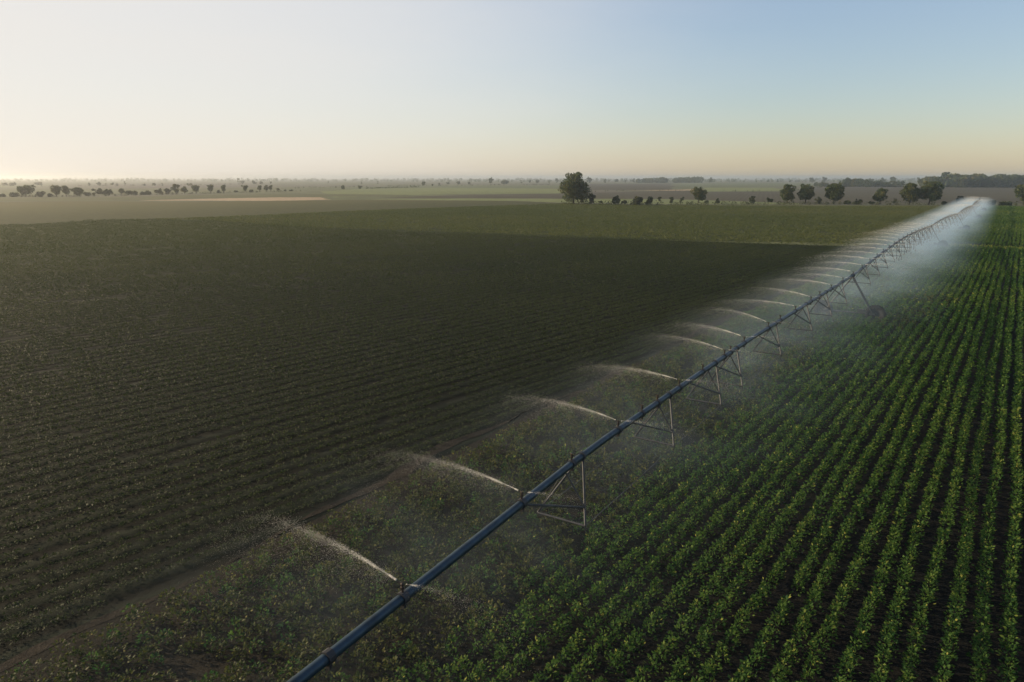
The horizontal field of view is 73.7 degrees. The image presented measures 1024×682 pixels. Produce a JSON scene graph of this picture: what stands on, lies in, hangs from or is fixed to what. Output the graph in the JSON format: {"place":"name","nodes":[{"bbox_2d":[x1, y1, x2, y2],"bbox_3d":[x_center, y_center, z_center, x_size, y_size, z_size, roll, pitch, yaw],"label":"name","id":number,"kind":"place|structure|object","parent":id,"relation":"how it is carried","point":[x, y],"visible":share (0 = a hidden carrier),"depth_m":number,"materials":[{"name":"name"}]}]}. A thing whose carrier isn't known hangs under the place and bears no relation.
{"place":"outdoors","nodes":[
{"label":"outdoors","id":0,"kind":"place"},
{"bbox_2d":[0,194,409,200],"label":"grass strip","id":1,"kind":"object","parent":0,"point":[185,197],"depth_m":437.74,"materials":[{"name":"green plant"}]},
{"bbox_2d":[139,197,328,200],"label":"stubble field","id":2,"kind":"structure","parent":0,"point":[272,199],"depth_m":375.99,"materials":[{"name":"beige plant"}]},
{"bbox_2d":[0,199,553,224],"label":"brown field","id":3,"kind":"structure","parent":0,"point":[19,213],"depth_m":274.08,"materials":[{"name":"brown soil"}]},
{"bbox_2d":[320,188,560,194],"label":"field","id":4,"kind":"structure","parent":0,"point":[411,191],"depth_m":601.85,"materials":[{"name":"brown soil"}]},
{"bbox_2d":[0,220,883,663],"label":"dark field","id":5,"kind":"structure","parent":0,"point":[144,588],"depth_m":38.56,"materials":[{"name":"soil"}]},
{"bbox_2d":[0,216,875,645],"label":"seedling rows","id":6,"kind":"object","parent":5,"relation":"on","point":[478,286],"visible":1,"depth_m":60.23,"materials":[{"name":"green plant"}]},
{"bbox_2d":[0,240,891,671],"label":"path","id":7,"kind":"structure","parent":0,"point":[392,476],"depth_m":25.96,"materials":[{"name":"brown soil"}]},
{"bbox_2d":[2,203,962,245],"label":"green field","id":8,"kind":"structure","parent":0,"point":[618,233],"depth_m":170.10,"materials":[{"name":"green plant"}]},
{"bbox_2d":[0,179,1023,245],"bbox_3d":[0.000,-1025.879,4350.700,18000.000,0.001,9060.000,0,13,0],"label":"ground","id":9,"kind":"structure","parent":0,"point":[231,186],"depth_m":965.18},
{"bbox_2d":[8,192,19,196],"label":"field bush","id":10,"kind":"object","parent":9,"relation":"on","point":[12,194],"visible":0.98,"depth_m":430.62,"materials":[{"name":"green plant"}]},
{"bbox_2d":[16,184,34,196],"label":"tree","id":11,"kind":"object","parent":9,"relation":"on","point":[25,189],"visible":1,"depth_m":429.79,"materials":[{"name":"green plant"}]},
{"bbox_2d":[36,191,45,196],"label":"field bush","id":12,"kind":"object","parent":9,"relation":"on","point":[39,193],"visible":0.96,"depth_m":433.70,"materials":[{"name":"green plant"}]},
{"bbox_2d":[50,185,61,196],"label":"tree","id":13,"kind":"object","parent":9,"relation":"on","point":[56,189],"visible":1,"depth_m":434.17,"materials":[{"name":"green plant"}]},
{"bbox_2d":[61,185,69,196],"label":"tree","id":14,"kind":"object","parent":9,"relation":"on","point":[66,189],"visible":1,"depth_m":436.02,"materials":[{"name":"green plant"}]},
{"bbox_2d":[70,187,83,195],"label":"tree","id":15,"kind":"object","parent":9,"relation":"on","point":[77,191],"visible":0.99,"depth_m":436.05,"materials":[{"name":"green plant"}]},
{"bbox_2d":[96,188,102,193],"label":"field bush","id":16,"kind":"object","parent":9,"relation":"on","point":[99,190],"visible":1,"depth_m":466.69,"materials":[{"name":"green plant"}]},
{"bbox_2d":[103,189,112,194],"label":"field bush","id":17,"kind":"object","parent":9,"relation":"on","point":[107,191],"visible":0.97,"depth_m":465.01,"materials":[{"name":"green plant"}]},
{"bbox_2d":[140,190,151,194],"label":"field bush","id":18,"kind":"object","parent":9,"relation":"on","point":[146,192],"visible":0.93,"depth_m":483.10,"materials":[{"name":"green plant"}]},
{"bbox_2d":[11,190,300,196],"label":"hedgerow","id":19,"kind":"object","parent":9,"relation":"on","point":[126,194],"visible":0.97,"depth_m":453.95,"materials":[{"name":"green plant"}]},
{"bbox_2d":[154,188,163,193],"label":"field bush","id":20,"kind":"object","parent":9,"relation":"on","point":[159,190],"visible":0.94,"depth_m":500.27,"materials":[{"name":"green plant"}]},
{"bbox_2d":[164,188,170,193],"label":"field bush","id":21,"kind":"object","parent":9,"relation":"on","point":[167,190],"visible":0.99,"depth_m":498.34,"materials":[{"name":"green plant"}]},
{"bbox_2d":[170,184,179,193],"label":"tree","id":22,"kind":"object","parent":9,"relation":"on","point":[174,186],"visible":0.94,"depth_m":506.73,"materials":[{"name":"green plant"}]},
{"bbox_2d":[180,186,187,193],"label":"tree","id":23,"kind":"object","parent":9,"relation":"on","point":[184,189],"visible":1,"depth_m":511.43,"materials":[{"name":"green plant"}]},
{"bbox_2d":[191,185,199,193],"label":"tree","id":24,"kind":"object","parent":9,"relation":"on","point":[195,188],"visible":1,"depth_m":524.02,"materials":[{"name":"green plant"}]},
{"bbox_2d":[0,178,396,181],"bbox_3d":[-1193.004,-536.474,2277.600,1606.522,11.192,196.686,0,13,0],"label":"treeline","id":25,"kind":"object","parent":9,"relation":"on","point":[391,180],"visible":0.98,"depth_m":2292.99,"materials":[{"name":"green plant"}]},
{"bbox_2d":[207,184,213,191],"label":"tree","id":26,"kind":"object","parent":9,"relation":"on","point":[210,187],"visible":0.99,"depth_m":532.44,"materials":[{"name":"green plant"}]},
{"bbox_2d":[275,184,539,188],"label":"hedge","id":27,"kind":"object","parent":9,"relation":"on","point":[407,185],"visible":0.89,"depth_m":1009.12,"materials":[{"name":"green plant"}]},
{"bbox_2d":[280,185,562,189],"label":"field","id":28,"kind":"structure","parent":9,"relation":"on","point":[533,186],"depth_m":859.27,"materials":[{"name":"green plant"}]},
{"bbox_2d":[2,177,915,180],"bbox_3d":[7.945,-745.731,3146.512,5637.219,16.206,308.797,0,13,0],"label":"treeline","id":29,"kind":"object","parent":9,"relation":"on","point":[415,179],"visible":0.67,"depth_m":3103.39,"materials":[{"name":"green plant"}]},
{"bbox_2d":[557,172,592,203],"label":"broadleaf tree","id":30,"kind":"object","parent":9,"relation":"on","point":[574,187],"visible":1,"depth_m":306.35,"materials":[{"name":"green plant"}]},
{"bbox_2d":[611,195,620,202],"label":"hedge bush","id":31,"kind":"object","parent":9,"relation":"on","point":[616,198],"visible":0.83,"depth_m":303.82,"materials":[{"name":"green plant"}]},
{"bbox_2d":[632,196,642,204],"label":"hedge bush","id":32,"kind":"object","parent":9,"relation":"on","point":[636,200],"visible":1,"depth_m":292.71,"materials":[{"name":"green plant"}]},
{"bbox_2d":[645,196,652,204],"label":"hedge bush","id":33,"kind":"object","parent":9,"relation":"on","point":[650,199],"visible":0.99,"depth_m":297.45,"materials":[{"name":"green plant"}]},
{"bbox_2d":[636,177,668,182],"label":"woods","id":34,"kind":"object","parent":9,"relation":"on","point":[658,180],"visible":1,"depth_m":1674.39,"materials":[{"name":"green plant"}]},
{"bbox_2d":[411,179,915,181],"bbox_3d":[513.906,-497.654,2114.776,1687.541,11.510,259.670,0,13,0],"label":"treeline","id":35,"kind":"object","parent":9,"relation":"on","point":[479,180],"visible":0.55,"depth_m":2117.76,"materials":[{"name":"green plant"}]},
{"bbox_2d":[672,176,703,182],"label":"woods","id":36,"kind":"object","parent":9,"relation":"on","point":[694,179],"visible":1,"depth_m":1717.99,"materials":[{"name":"green plant"}]},
{"bbox_2d":[561,199,1023,205],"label":"hedgerow","id":37,"kind":"object","parent":9,"relation":"on","point":[809,203],"visible":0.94,"depth_m":301.39,"materials":[{"name":"green plant"}]},
{"bbox_2d":[796,183,814,201],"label":"broadleaf tree","id":38,"kind":"object","parent":9,"relation":"on","point":[806,192],"visible":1,"depth_m":316.19,"materials":[{"name":"green plant"}]},
{"bbox_2d":[814,197,821,203],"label":"hedge bush","id":39,"kind":"object","parent":9,"relation":"on","point":[819,199],"visible":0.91,"depth_m":308.12,"materials":[{"name":"green plant"}]},
{"bbox_2d":[813,182,828,186],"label":"woods","id":40,"kind":"object","parent":9,"relation":"on","point":[822,184],"visible":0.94,"depth_m":942.08,"materials":[{"name":"green plant"}]},
{"bbox_2d":[824,182,844,203],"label":"broadleaf tree","id":41,"kind":"object","parent":9,"relation":"on","point":[834,191],"visible":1,"depth_m":310.95,"materials":[{"name":"green plant"}]},
{"bbox_2d":[838,177,905,186],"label":"woods","id":42,"kind":"object","parent":9,"relation":"on","point":[849,182],"visible":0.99,"depth_m":911.15,"materials":[{"name":"green plant"}]},
{"bbox_2d":[871,188,888,203],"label":"broadleaf tree","id":43,"kind":"object","parent":9,"relation":"on","point":[880,195],"visible":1,"depth_m":305.77,"materials":[{"name":"green plant"}]},
{"bbox_2d":[899,182,920,204],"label":"broadleaf tree","id":44,"kind":"object","parent":9,"relation":"on","point":[910,193],"visible":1,"depth_m":301.90,"materials":[{"name":"green plant"}]},
{"bbox_2d":[917,181,944,204],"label":"broadleaf tree","id":45,"kind":"object","parent":9,"relation":"on","point":[931,191],"visible":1,"depth_m":298.76,"materials":[{"name":"green plant"}]},
{"bbox_2d":[918,176,944,185],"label":"forest","id":46,"kind":"object","parent":9,"relation":"on","point":[927,179],"visible":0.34,"depth_m":903.32,"materials":[{"name":"green plant"}]},
{"bbox_2d":[955,196,965,204],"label":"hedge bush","id":47,"kind":"object","parent":9,"relation":"on","point":[960,199],"visible":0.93,"depth_m":296.31,"materials":[{"name":"green plant"}]},
{"bbox_2d":[937,172,1023,187],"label":"forest","id":48,"kind":"object","parent":9,"relation":"on","point":[973,180],"visible":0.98,"depth_m":853.57,"materials":[{"name":"green plant"}]},
{"bbox_2d":[1014,184,1023,201],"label":"broadleaf tree","id":49,"kind":"object","parent":9,"relation":"on","point":[1019,192],"visible":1,"depth_m":302.38,"materials":[{"name":"green plant"}]},
{"bbox_2d":[0,0,1023,178],"label":"sky","id":50,"kind":"structure","parent":0,"point":[90,89],"materials":[{"name":"blue"}]},
{"bbox_2d":[387,199,800,203],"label":"field","id":51,"kind":"structure","parent":0,"point":[666,201],"depth_m":358.87,"materials":[{"name":"green plant"}]},
{"bbox_2d":[690,187,707,202],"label":"broadleaf tree","id":52,"kind":"object","parent":51,"relation":"on","point":[698,193],"visible":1,"depth_m":320.96,"materials":[{"name":"green plant"}]},
{"bbox_2d":[749,196,754,202],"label":"hedge bush","id":53,"kind":"object","parent":51,"relation":"on","point":[752,199],"visible":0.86,"depth_m":316.13,"materials":[{"name":"green plant"}]},
{"bbox_2d":[780,184,796,200],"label":"broadleaf tree","id":54,"kind":"object","parent":51,"relation":"on","point":[786,194],"visible":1,"depth_m":318.34,"materials":[{"name":"green plant"}]},
{"bbox_2d":[587,183,674,189],"bbox_3d":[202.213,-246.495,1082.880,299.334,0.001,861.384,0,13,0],"label":"field","id":55,"kind":"structure","parent":0,"point":[629,186],"depth_m":960.99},
{"bbox_2d":[651,189,693,190],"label":"stubble field","id":56,"kind":"structure","parent":0,"point":[673,190],"depth_m":647.07,"materials":[{"name":"beige plant"}]},
{"bbox_2d":[348,212,1023,681],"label":"crop field","id":57,"kind":"structure","parent":0,"point":[924,670],"depth_m":20.99,"materials":[{"name":"plant"}]},
{"bbox_2d":[0,205,987,681],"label":"strip crop","id":58,"kind":"object","parent":57,"relation":"on","point":[426,511],"visible":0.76,"depth_m":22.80,"materials":[{"name":"green plant"}]},
{"bbox_2d":[13,205,1023,681],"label":"crop rows","id":59,"kind":"object","parent":57,"relation":"on","point":[993,225],"visible":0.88,"depth_m":24.68,"materials":[{"name":"green plant"}]},
{"bbox_2d":[286,198,986,681],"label":"irrigation pivot","id":60,"kind":"object","parent":57,"relation":"on","point":[326,658],"visible":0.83,"depth_m":20.69,"materials":[{"name":"blue metal"}]},
{"bbox_2d":[197,509,396,619],"bbox_3d":[-4.358,5.856,14.520,4.989,4.286,3.254,9,16,27],"label":"water jet","id":61,"kind":"object","parent":60,"relation":"attached to","point":[371,564],"visible":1,"depth_m":13.69},
{"bbox_2d":[332,448,517,510],"bbox_3d":[-2.240,4.917,18.297,5.537,4.001,2.966,8,15,31],"label":"water jet","id":62,"kind":"object","parent":60,"relation":"attached to","point":[449,472],"visible":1,"depth_m":17.56},
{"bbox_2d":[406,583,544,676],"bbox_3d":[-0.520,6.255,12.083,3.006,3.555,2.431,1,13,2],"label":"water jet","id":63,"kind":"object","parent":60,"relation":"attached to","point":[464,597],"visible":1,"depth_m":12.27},
{"bbox_2d":[497,395,615,438],"bbox_3d":[1.246,3.765,22.748,4.379,3.949,3.150,10,14,31],"label":"water jet","id":64,"kind":"object","parent":60,"relation":"attached to","point":[563,409],"visible":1,"depth_m":22.11},
{"bbox_2d":[528,491,617,553],"bbox_3d":[1.422,5.002,16.137,2.384,2.961,2.228,6,16,30],"label":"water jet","id":65,"kind":"object","parent":60,"relation":"attached to","point":[569,503],"visible":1,"depth_m":16.00},
{"bbox_2d":[565,362,676,417],"bbox_3d":[4.282,2.541,27.083,4.389,3.511,3.314,9,15,30],"label":"water jet","id":66,"kind":"object","parent":60,"relation":"attached to","point":[630,377],"visible":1,"depth_m":26.41},
{"bbox_2d":[639,333,720,353],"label":"water jet","id":67,"kind":"object","parent":60,"relation":"attached to","point":[685,340],"visible":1,"depth_m":31.45},
{"bbox_2d":[671,322,740,338],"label":"water jet","id":68,"kind":"object","parent":60,"relation":"attached to","point":[709,328],"visible":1,"depth_m":33.84},
{"bbox_2d":[694,307,765,343],"bbox_3d":[11.877,0.069,38.064,2.966,3.906,4.548,-8,17,-41],"label":"water jet","id":69,"kind":"object","parent":60,"relation":"attached to","point":[738,313],"visible":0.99,"depth_m":37.20},
{"bbox_2d":[705,299,793,321],"bbox_3d":[14.300,-0.760,41.864,5.268,3.806,2.821,5,12,23],"label":"water jet","id":70,"kind":"object","parent":60,"relation":"attached to","point":[756,301],"visible":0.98,"depth_m":41.37},
{"bbox_2d":[751,287,809,313],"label":"water jet","id":71,"kind":"object","parent":60,"relation":"attached to","point":[782,290],"visible":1,"depth_m":44.96},
{"bbox_2d":[764,277,826,287],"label":"water jet","id":72,"kind":"object","parent":60,"relation":"attached to","point":[802,282],"visible":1,"depth_m":49.34},
{"bbox_2d":[386,187,1022,202],"bbox_3d":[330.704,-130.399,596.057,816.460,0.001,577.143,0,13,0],"label":"ploughed field","id":73,"kind":"structure","parent":0,"point":[949,194],"depth_m":462.52,"materials":[{"name":"brown soil"}]},
{"bbox_2d":[704,188,781,191],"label":"pasture","id":74,"kind":"structure","parent":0,"point":[737,189],"depth_m":705.17,"materials":[{"name":"green plant"}]},
{"bbox_2d":[676,183,813,186],"bbox_3d":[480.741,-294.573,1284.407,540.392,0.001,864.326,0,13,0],"label":"field","id":75,"kind":"structure","parent":0,"point":[734,184],"depth_m":1261.16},
{"bbox_2d":[622,204,1020,206],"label":"grass verge","id":76,"kind":"object","parent":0,"point":[835,205],"depth_m":292.82,"materials":[{"name":"green plant"}]},
{"bbox_2d":[588,194,595,203],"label":"hedge bush","id":77,"kind":"object","parent":76,"relation":"on","point":[593,196],"visible":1,"depth_m":307.70,"materials":[{"name":"green plant"}]}
]}

